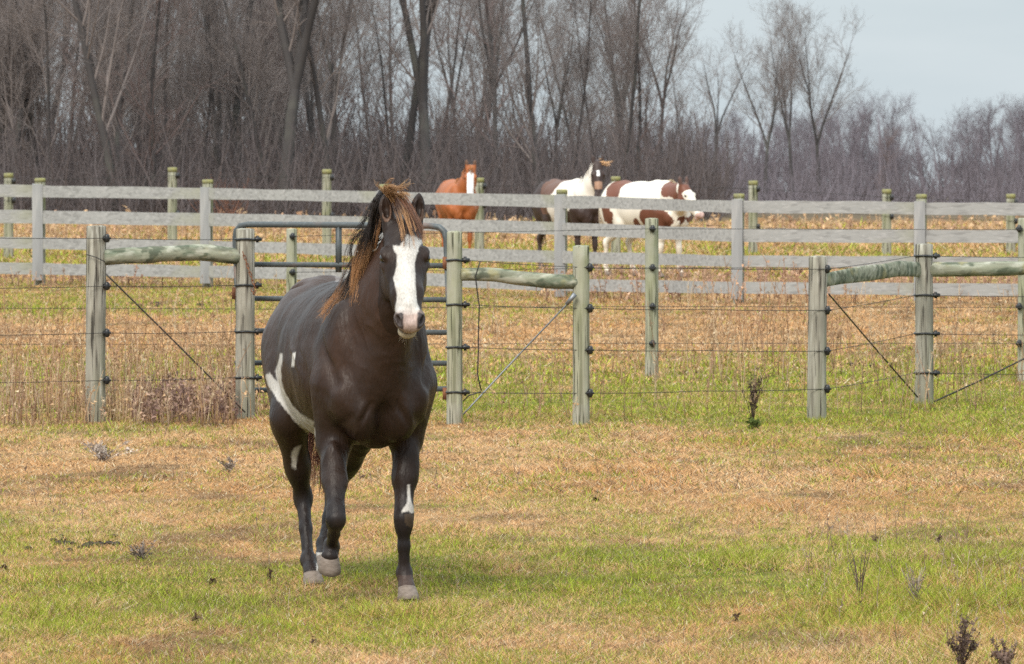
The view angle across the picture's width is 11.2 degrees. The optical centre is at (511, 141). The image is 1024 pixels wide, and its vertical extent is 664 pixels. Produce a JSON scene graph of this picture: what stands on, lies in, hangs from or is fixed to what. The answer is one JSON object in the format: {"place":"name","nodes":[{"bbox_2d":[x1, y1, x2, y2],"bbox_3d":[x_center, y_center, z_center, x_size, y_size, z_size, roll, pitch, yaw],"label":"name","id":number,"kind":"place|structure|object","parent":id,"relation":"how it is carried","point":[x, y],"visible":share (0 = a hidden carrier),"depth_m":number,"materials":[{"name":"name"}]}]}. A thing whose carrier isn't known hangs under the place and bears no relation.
{"place":"outdoors","nodes":[
{"label":"outdoors","id":0,"kind":"place"},
{"bbox_2d":[0,192,1023,663],"bbox_3d":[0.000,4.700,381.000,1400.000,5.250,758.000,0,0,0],"label":"ground","id":1,"kind":"structure","parent":0,"point":[502,492],"depth_m":30.54,"materials":[{"name":"plant"}]},
{"bbox_2d":[0,0,61,160],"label":"bare tree","id":2,"kind":"object","parent":1,"relation":"on","point":[6,124],"visible":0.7,"depth_m":144.27,"materials":[{"name":"grey plant"}]},
{"bbox_2d":[0,0,74,168],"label":"bare tree","id":3,"kind":"object","parent":1,"relation":"on","point":[40,104],"visible":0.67,"depth_m":144.56,"materials":[{"name":"grey plant"}]},
{"bbox_2d":[0,0,76,181],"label":"bare tree","id":4,"kind":"object","parent":1,"relation":"on","point":[29,91],"visible":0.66,"depth_m":144.45,"materials":[{"name":"grey plant"}]},
{"bbox_2d":[0,0,90,170],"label":"bare tree","id":5,"kind":"object","parent":1,"relation":"on","point":[23,95],"visible":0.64,"depth_m":143.77,"materials":[{"name":"grey plant"}]},
{"bbox_2d":[10,0,86,156],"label":"bare tree","id":6,"kind":"object","parent":1,"relation":"on","point":[53,104],"visible":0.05,"depth_m":174.90,"materials":[{"name":"grey plant"}]},
{"bbox_2d":[35,33,74,146],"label":"bare tree","id":7,"kind":"object","parent":1,"relation":"on","point":[53,91],"visible":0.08,"depth_m":184.25,"materials":[{"name":"grey plant"}]},
{"bbox_2d":[0,0,111,210],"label":"bare tree","id":8,"kind":"object","parent":1,"relation":"on","point":[46,43],"visible":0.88,"depth_m":139.02,"materials":[{"name":"grey plant"}]},
{"bbox_2d":[0,0,114,154],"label":"bare tree","id":9,"kind":"object","parent":1,"relation":"on","point":[71,19],"visible":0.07,"depth_m":151.80,"materials":[{"name":"grey plant"}]},
{"bbox_2d":[41,0,104,159],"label":"bare tree","id":10,"kind":"object","parent":1,"relation":"on","point":[62,71],"visible":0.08,"depth_m":174.82,"materials":[{"name":"grey plant"}]},
{"bbox_2d":[24,534,121,549],"bbox_3d":[-2.357,2.095,27.269,0.652,0.034,0.918,0,0,36],"label":"weed","id":11,"kind":"object","parent":1,"relation":"on","point":[70,543],"visible":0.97,"depth_m":27.20,"materials":[{"name":"plant"}]},
{"bbox_2d":[40,0,119,168],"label":"bare tree","id":12,"kind":"object","parent":1,"relation":"on","point":[72,90],"visible":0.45,"depth_m":159.67,"materials":[{"name":"grey plant"}]},
{"bbox_2d":[20,0,155,166],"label":"bare tree","id":13,"kind":"object","parent":1,"relation":"on","point":[83,83],"visible":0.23,"depth_m":162.35,"materials":[{"name":"grey plant"}]},
{"bbox_2d":[67,540,113,550],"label":"droppings","id":14,"kind":"object","parent":1,"relation":"on","point":[97,542],"visible":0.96,"depth_m":27.11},
{"bbox_2d":[30,0,173,211],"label":"bare tree","id":15,"kind":"object","parent":1,"relation":"on","point":[81,24],"visible":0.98,"depth_m":136.78,"materials":[{"name":"grey plant"}]},
{"bbox_2d":[42,0,172,162],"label":"bare tree","id":16,"kind":"object","parent":1,"relation":"on","point":[103,22],"visible":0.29,"depth_m":156.40,"materials":[{"name":"grey plant"}]},
{"bbox_2d":[61,2,161,155],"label":"bare tree","id":17,"kind":"object","parent":1,"relation":"on","point":[114,79],"visible":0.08,"depth_m":165.48,"materials":[{"name":"grey plant"}]},
{"bbox_2d":[81,439,142,461],"bbox_3d":[-2.628,2.036,34.233,0.412,0.164,0.322,0,0,0],"label":"frizzy weed","id":18,"kind":"object","parent":1,"relation":"on","point":[98,448],"visible":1,"depth_m":34.25,"materials":[{"name":"grey plant"}]},
{"bbox_2d":[84,0,153,151],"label":"bare tree","id":19,"kind":"object","parent":1,"relation":"on","point":[115,67],"visible":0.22,"depth_m":158.65,"materials":[{"name":"grey plant"}]},
{"bbox_2d":[0,225,261,421],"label":"wire fence","id":20,"kind":"object","parent":1,"relation":"on","point":[99,256],"visible":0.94,"depth_m":39.23,"materials":[{"name":"grey wood"}]},
{"bbox_2d":[92,1,189,163],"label":"bare tree","id":21,"kind":"object","parent":1,"relation":"on","point":[143,80],"visible":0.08,"depth_m":165.84,"materials":[{"name":"grey plant"}]},
{"bbox_2d":[126,540,156,559],"bbox_3d":[-1.854,2.051,26.110,0.160,0.120,0.186,0,0,0],"label":"frizzy weed","id":22,"kind":"object","parent":1,"relation":"on","point":[140,553],"visible":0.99,"depth_m":26.12,"materials":[{"name":"grey plant"}]},
{"bbox_2d":[70,0,219,185],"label":"bare tree","id":23,"kind":"object","parent":1,"relation":"on","point":[117,122],"visible":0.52,"depth_m":144.18,"materials":[{"name":"grey plant"}]},
{"bbox_2d":[99,0,197,186],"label":"bare tree","id":24,"kind":"object","parent":1,"relation":"on","point":[160,37],"visible":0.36,"depth_m":147.75,"materials":[{"name":"grey plant"}]},
{"bbox_2d":[94,0,231,211],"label":"bare tree","id":25,"kind":"object","parent":1,"relation":"on","point":[152,143],"visible":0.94,"depth_m":138.68,"materials":[{"name":"grey plant"}]},
{"bbox_2d":[107,0,222,178],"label":"bare tree","id":26,"kind":"object","parent":1,"relation":"on","point":[166,33],"visible":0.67,"depth_m":145.35,"materials":[{"name":"grey plant"}]},
{"bbox_2d":[131,0,234,165],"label":"bare tree","id":27,"kind":"object","parent":1,"relation":"on","point":[187,116],"visible":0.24,"depth_m":154.78,"materials":[{"name":"grey plant"}]},
{"bbox_2d":[138,0,227,169],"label":"bare tree","id":28,"kind":"object","parent":1,"relation":"on","point":[177,83],"visible":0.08,"depth_m":166.73,"materials":[{"name":"grey plant"}]},
{"bbox_2d":[142,0,231,163],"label":"bare tree","id":29,"kind":"object","parent":1,"relation":"on","point":[184,95],"visible":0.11,"depth_m":162.68,"materials":[{"name":"grey plant"}]},
{"bbox_2d":[145,0,273,210],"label":"bare tree","id":30,"kind":"object","parent":1,"relation":"on","point":[212,96],"visible":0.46,"depth_m":149.13,"materials":[{"name":"grey plant"}]},
{"bbox_2d":[175,0,249,178],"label":"bare tree","id":31,"kind":"object","parent":1,"relation":"on","point":[208,17],"visible":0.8,"depth_m":146.62,"materials":[{"name":"grey plant"}]},
{"bbox_2d":[188,175,251,213],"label":"rusty brush","id":32,"kind":"object","parent":1,"relation":"on","point":[229,211],"visible":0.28,"depth_m":135.00,"materials":[{"name":"brown plant"}]},
{"bbox_2d":[215,456,237,471],"bbox_3d":[-1.798,2.049,32.986,0.162,0.115,0.151,0,0,0],"label":"frizzy weed","id":33,"kind":"object","parent":1,"relation":"on","point":[228,465],"visible":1,"depth_m":32.99,"materials":[{"name":"grey plant"}]},
{"bbox_2d":[170,0,293,156],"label":"bare tree","id":34,"kind":"object","parent":1,"relation":"on","point":[220,108],"visible":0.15,"depth_m":155.52,"materials":[{"name":"grey plant"}]},
{"bbox_2d":[187,0,282,204],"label":"bare tree","id":35,"kind":"object","parent":1,"relation":"on","point":[233,86],"visible":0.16,"depth_m":156.31,"materials":[{"name":"grey plant"}]},
{"bbox_2d":[191,0,280,167],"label":"bare tree","id":36,"kind":"object","parent":1,"relation":"on","point":[226,130],"visible":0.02,"depth_m":167.06,"materials":[{"name":"grey plant"}]},
{"bbox_2d":[187,0,310,182],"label":"bare tree","id":37,"kind":"object","parent":1,"relation":"on","point":[251,55],"visible":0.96,"depth_m":144.74,"materials":[{"name":"grey plant"}]},
{"bbox_2d":[184,0,336,207],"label":"bare tree","id":38,"kind":"object","parent":1,"relation":"on","point":[236,106],"visible":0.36,"depth_m":149.60,"materials":[{"name":"grey plant"}]},
{"bbox_2d":[194,1,339,178],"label":"bare tree","id":39,"kind":"object","parent":1,"relation":"on","point":[241,124],"visible":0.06,"depth_m":159.61,"materials":[{"name":"grey plant"}]},
{"bbox_2d":[234,0,315,171],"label":"bare tree","id":40,"kind":"object","parent":1,"relation":"on","point":[270,32],"visible":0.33,"depth_m":152.16,"materials":[{"name":"grey plant"}]},
{"bbox_2d":[223,0,328,174],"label":"bare tree","id":41,"kind":"object","parent":1,"relation":"on","point":[279,104],"visible":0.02,"depth_m":169.23,"materials":[{"name":"grey plant"}]},
{"bbox_2d":[232,0,322,136],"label":"bare tree","id":42,"kind":"object","parent":1,"relation":"on","point":[276,63],"visible":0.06,"depth_m":163.91,"materials":[{"name":"grey plant"}]},
{"bbox_2d":[240,2,316,160],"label":"bare tree","id":43,"kind":"object","parent":1,"relation":"on","point":[308,113],"visible":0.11,"depth_m":157.89,"materials":[{"name":"grey plant"}]},
{"bbox_2d":[251,0,345,144],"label":"bare tree","id":44,"kind":"object","parent":1,"relation":"on","point":[287,78],"visible":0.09,"depth_m":159.44,"materials":[{"name":"grey plant"}]},
{"bbox_2d":[217,0,382,179],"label":"bare tree","id":45,"kind":"object","parent":1,"relation":"on","point":[290,20],"visible":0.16,"depth_m":156.51,"materials":[{"name":"grey plant"}]},
{"bbox_2d":[270,0,340,213],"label":"bare tree","id":46,"kind":"object","parent":1,"relation":"on","point":[295,74],"visible":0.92,"depth_m":137.84,"materials":[{"name":"grey plant"}]},
{"bbox_2d":[262,0,356,179],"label":"bare tree","id":47,"kind":"object","parent":1,"relation":"on","point":[311,101],"visible":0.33,"depth_m":152.16,"materials":[{"name":"grey plant"}]},
{"bbox_2d":[241,0,419,168],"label":"bare tree","id":48,"kind":"object","parent":1,"relation":"on","point":[314,80],"visible":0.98,"depth_m":138.58,"materials":[{"name":"grey plant"}]},
{"bbox_2d":[300,21,362,150],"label":"bare tree","id":49,"kind":"object","parent":1,"relation":"on","point":[327,96],"visible":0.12,"depth_m":178.91,"materials":[{"name":"grey plant"}]},
{"bbox_2d":[298,0,367,156],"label":"bare tree","id":50,"kind":"object","parent":1,"relation":"on","point":[328,112],"visible":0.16,"depth_m":177.17,"materials":[{"name":"grey plant"}]},
{"bbox_2d":[293,0,377,160],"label":"bare tree","id":51,"kind":"object","parent":1,"relation":"on","point":[351,109],"visible":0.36,"depth_m":163.43,"materials":[{"name":"grey plant"}]},
{"bbox_2d":[261,178,437,601],"bbox_3d":[-0.734,1.139,24.390,0.629,1.960,2.446,0,0,-14],"label":"horse","id":52,"kind":"object","parent":1,"relation":"on","point":[350,376],"visible":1,"depth_m":23.78},
{"bbox_2d":[316,0,400,166],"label":"bare tree","id":53,"kind":"object","parent":1,"relation":"on","point":[334,123],"visible":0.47,"depth_m":147.26,"materials":[{"name":"grey plant"}]},
{"bbox_2d":[313,0,410,149],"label":"bare tree","id":54,"kind":"object","parent":1,"relation":"on","point":[360,69],"visible":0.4,"depth_m":187.54,"materials":[{"name":"grey plant"}]},
{"bbox_2d":[0,53,773,223],"bbox_3d":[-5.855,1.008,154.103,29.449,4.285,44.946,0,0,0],"label":"undergrowth","id":55,"kind":"object","parent":1,"relation":"on","point":[516,177],"visible":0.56,"depth_m":138.51,"materials":[{"name":"grey"}]},
{"bbox_2d":[345,0,430,158],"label":"bare tree","id":56,"kind":"object","parent":1,"relation":"on","point":[390,18],"visible":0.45,"depth_m":187.16,"materials":[{"name":"grey plant"}]},
{"bbox_2d":[335,0,449,173],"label":"bare tree","id":57,"kind":"object","parent":1,"relation":"on","point":[385,84],"visible":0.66,"depth_m":160.96,"materials":[{"name":"grey plant"}]},
{"bbox_2d":[340,0,483,217],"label":"bare tree","id":58,"kind":"object","parent":1,"relation":"on","point":[419,78],"visible":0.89,"depth_m":140.06,"materials":[{"name":"grey plant"}]},
{"bbox_2d":[394,0,436,214],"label":"bare tree","id":59,"kind":"object","parent":1,"relation":"on","point":[412,115],"visible":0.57,"depth_m":141.45,"materials":[{"name":"grey plant"}]},
{"bbox_2d":[372,0,491,150],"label":"bare tree","id":60,"kind":"object","parent":1,"relation":"on","point":[410,71],"visible":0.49,"depth_m":168.06,"materials":[{"name":"grey plant"}]},
{"bbox_2d":[376,0,518,162],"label":"bare tree","id":61,"kind":"object","parent":1,"relation":"on","point":[461,64],"visible":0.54,"depth_m":177.63,"materials":[{"name":"grey plant"}]},
{"bbox_2d":[435,160,478,261],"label":"horse","id":62,"kind":"object","parent":1,"relation":"on","point":[466,182],"visible":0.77,"depth_m":90.69},
{"bbox_2d":[416,0,511,156],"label":"bare tree","id":63,"kind":"object","parent":1,"relation":"on","point":[454,64],"visible":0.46,"depth_m":175.33,"materials":[{"name":"grey plant"}]},
{"bbox_2d":[410,0,550,166],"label":"bare tree","id":64,"kind":"object","parent":1,"relation":"on","point":[479,31],"visible":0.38,"depth_m":179.72,"materials":[{"name":"grey plant"}]},
{"bbox_2d":[414,0,561,153],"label":"bare tree","id":65,"kind":"object","parent":1,"relation":"on","point":[481,54],"visible":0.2,"depth_m":183.79,"materials":[{"name":"grey plant"}]},
{"bbox_2d":[427,0,549,176],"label":"bare tree","id":66,"kind":"object","parent":1,"relation":"on","point":[487,7],"visible":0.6,"depth_m":161.51,"materials":[{"name":"grey plant"}]},
{"bbox_2d":[458,0,556,154],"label":"bare tree","id":67,"kind":"object","parent":1,"relation":"on","point":[500,32],"visible":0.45,"depth_m":173.13,"materials":[{"name":"grey plant"}]},
{"bbox_2d":[0,178,1023,303],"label":"plank fence","id":68,"kind":"object","parent":1,"relation":"on","point":[206,219],"visible":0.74,"depth_m":70.03,"materials":[{"name":"grey wood"}]},
{"bbox_2d":[0,206,1023,651],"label":"dry weeds","id":69,"kind":"object","parent":1,"relation":"on","point":[180,398],"visible":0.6,"depth_m":43.23,"materials":[{"name":"beige plant"}]},
{"bbox_2d":[0,167,1023,258],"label":"wire fence","id":70,"kind":"object","parent":1,"relation":"on","point":[327,177],"visible":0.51,"depth_m":94.43,"materials":[{"name":"green wood"}]},
{"bbox_2d":[34,85,1023,202],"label":"distant woods","id":71,"kind":"object","parent":1,"relation":"on","point":[777,149],"visible":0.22,"depth_m":424.30,"materials":[{"name":"grey plant"}]},
{"bbox_2d":[460,0,607,184],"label":"bare tree","id":72,"kind":"object","parent":1,"relation":"on","point":[526,77],"visible":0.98,"depth_m":143.29,"materials":[{"name":"grey plant"}]},
{"bbox_2d":[518,0,603,172],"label":"bare tree","id":73,"kind":"object","parent":1,"relation":"on","point":[557,121],"visible":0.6,"depth_m":151.04,"materials":[{"name":"grey plant"}]},
{"bbox_2d":[513,0,611,159],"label":"bare tree","id":74,"kind":"object","parent":1,"relation":"on","point":[550,73],"visible":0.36,"depth_m":170.73,"materials":[{"name":"grey plant"}]},
{"bbox_2d":[532,154,612,269],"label":"horse","id":75,"kind":"object","parent":1,"relation":"on","point":[590,182],"visible":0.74,"depth_m":83.80},
{"bbox_2d":[537,0,611,157],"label":"bare tree","id":76,"kind":"object","parent":1,"relation":"on","point":[564,131],"visible":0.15,"depth_m":186.43,"materials":[{"name":"grey plant"}]},
{"bbox_2d":[535,0,626,175],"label":"bare tree","id":77,"kind":"object","parent":1,"relation":"on","point":[586,55],"visible":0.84,"depth_m":148.08,"materials":[{"name":"grey plant"}]},
{"bbox_2d":[538,0,637,164],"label":"bare tree","id":78,"kind":"object","parent":1,"relation":"on","point":[594,68],"visible":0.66,"depth_m":150.13,"materials":[{"name":"grey plant"}]},
{"bbox_2d":[561,0,652,171],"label":"bare tree","id":79,"kind":"object","parent":1,"relation":"on","point":[617,105],"visible":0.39,"depth_m":159.55,"materials":[{"name":"grey plant"}]},
{"bbox_2d":[547,0,685,143],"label":"bare tree","id":80,"kind":"object","parent":1,"relation":"on","point":[666,27],"visible":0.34,"depth_m":160.44,"materials":[{"name":"grey plant"}]},
{"bbox_2d":[580,1,655,173],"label":"bare tree","id":81,"kind":"object","parent":1,"relation":"on","point":[617,79],"visible":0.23,"depth_m":170.21,"materials":[{"name":"grey plant"}]},
{"bbox_2d":[572,0,680,162],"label":"bare tree","id":82,"kind":"object","parent":1,"relation":"on","point":[616,35],"visible":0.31,"depth_m":160.85,"materials":[{"name":"grey plant"}]},
{"bbox_2d":[600,1,665,172],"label":"bare tree","id":83,"kind":"object","parent":1,"relation":"on","point":[632,86],"visible":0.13,"depth_m":173.02,"materials":[{"name":"grey plant"}]},
{"bbox_2d":[570,0,699,176],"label":"bare tree","id":84,"kind":"object","parent":1,"relation":"on","point":[634,54],"visible":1,"depth_m":146.58,"materials":[{"name":"grey plant"}]},
{"bbox_2d":[587,0,684,180],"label":"bare tree","id":85,"kind":"object","parent":1,"relation":"on","point":[640,118],"visible":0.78,"depth_m":147.39,"materials":[{"name":"grey plant"}]},
{"bbox_2d":[594,2,689,149],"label":"bare tree","id":86,"kind":"object","parent":1,"relation":"on","point":[646,120],"visible":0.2,"depth_m":189.69,"materials":[{"name":"grey plant"}]},
{"bbox_2d":[599,176,703,277],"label":"horse","id":87,"kind":"object","parent":1,"relation":"on","point":[665,189],"visible":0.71,"depth_m":80.00},
{"bbox_2d":[286,218,1023,380],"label":"wire fence","id":88,"kind":"object","parent":1,"relation":"on","point":[651,261],"visible":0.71,"depth_m":46.54,"materials":[{"name":"green wood"}]},
{"bbox_2d":[624,0,711,147],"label":"bare tree","id":89,"kind":"object","parent":1,"relation":"on","point":[671,51],"visible":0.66,"depth_m":180.14,"materials":[{"name":"grey plant"}]},
{"bbox_2d":[645,0,715,162],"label":"bare tree","id":90,"kind":"object","parent":1,"relation":"on","point":[681,98],"visible":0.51,"depth_m":210.17,"materials":[{"name":"grey plant"}]},
{"bbox_2d":[680,23,770,169],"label":"bare tree","id":91,"kind":"object","parent":1,"relation":"on","point":[716,131],"visible":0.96,"depth_m":205.94,"materials":[{"name":"grey plant"}]},
{"bbox_2d":[445,231,1023,424],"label":"wire fence","id":92,"kind":"object","parent":1,"relation":"on","point":[923,269],"visible":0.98,"depth_m":39.23,"materials":[{"name":"grey wood"}]},
{"bbox_2d":[232,221,446,399],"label":"tube gate","id":93,"kind":"structure","parent":92,"relation":"attached to","point":[337,264],"depth_m":39.36,"materials":[{"name":"metal"}]},
{"bbox_2d":[745,417,762,428],"bbox_3d":[1.785,2.077,38.240,0.151,0.124,0.105,0,0,0],"label":"green weed","id":94,"kind":"object","parent":1,"relation":"on","point":[754,422],"visible":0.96,"depth_m":38.23,"materials":[{"name":"green plant"}]},
{"bbox_2d":[738,361,778,418],"bbox_3d":[1.834,1.858,38.756,0.310,0.499,0.272,0,0,0],"label":"dead weed","id":95,"kind":"object","parent":1,"relation":"on","point":[752,398],"visible":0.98,"depth_m":38.76,"materials":[{"name":"brown plant"}]},
{"bbox_2d":[719,16,814,196],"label":"bare tree","id":96,"kind":"object","parent":1,"relation":"on","point":[773,112],"visible":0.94,"depth_m":215.55,"materials":[{"name":"grey plant"}]},
{"bbox_2d":[748,0,817,193],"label":"bare tree","id":97,"kind":"object","parent":1,"relation":"on","point":[785,116],"visible":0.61,"depth_m":225.29,"materials":[{"name":"grey plant"}]},
{"bbox_2d":[614,140,1023,213],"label":"undergrowth","id":98,"kind":"object","parent":1,"relation":"on","point":[988,195],"visible":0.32,"depth_m":186.23,"materials":[{"name":"grey"}]},
{"bbox_2d":[771,1,872,197],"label":"bare tree","id":99,"kind":"object","parent":1,"relation":"on","point":[805,78],"visible":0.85,"depth_m":225.25,"materials":[{"name":"grey plant"}]},
{"bbox_2d":[847,549,869,597],"bbox_3d":[1.572,1.988,23.869,0.074,0.246,0.141,0,0,-31],"label":"bare weed","id":100,"kind":"object","parent":1,"relation":"on","point":[857,579],"visible":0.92,"depth_m":23.86,"materials":[{"name":"brown plant"}]},
{"bbox_2d":[867,127,901,193],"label":"bare tree","id":101,"kind":"object","parent":1,"relation":"on","point":[889,141],"visible":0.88,"depth_m":189.81,"materials":[{"name":"grey plant"}]},
{"bbox_2d":[901,565,930,602],"bbox_3d":[1.845,2.007,23.539,0.163,0.199,0.118,0,0,29],"label":"bare weed","id":102,"kind":"object","parent":1,"relation":"on","point":[914,586],"visible":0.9,"depth_m":23.57,"materials":[{"name":"plant"}]},
{"bbox_2d":[945,614,981,663],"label":"seedhead weed","id":103,"kind":"object","parent":1,"relation":"on","point":[961,648],"visible":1,"depth_m":20.54,"materials":[{"name":"brown plant"}]},
{"bbox_2d":[990,635,1017,663],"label":"seedhead weed","id":104,"kind":"object","parent":1,"relation":"on","point":[1006,657],"visible":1,"depth_m":20.41,"materials":[{"name":"brown plant"}]},
{"bbox_2d":[9,0,1023,191],"label":"sky","id":105,"kind":"structure","parent":0,"point":[948,52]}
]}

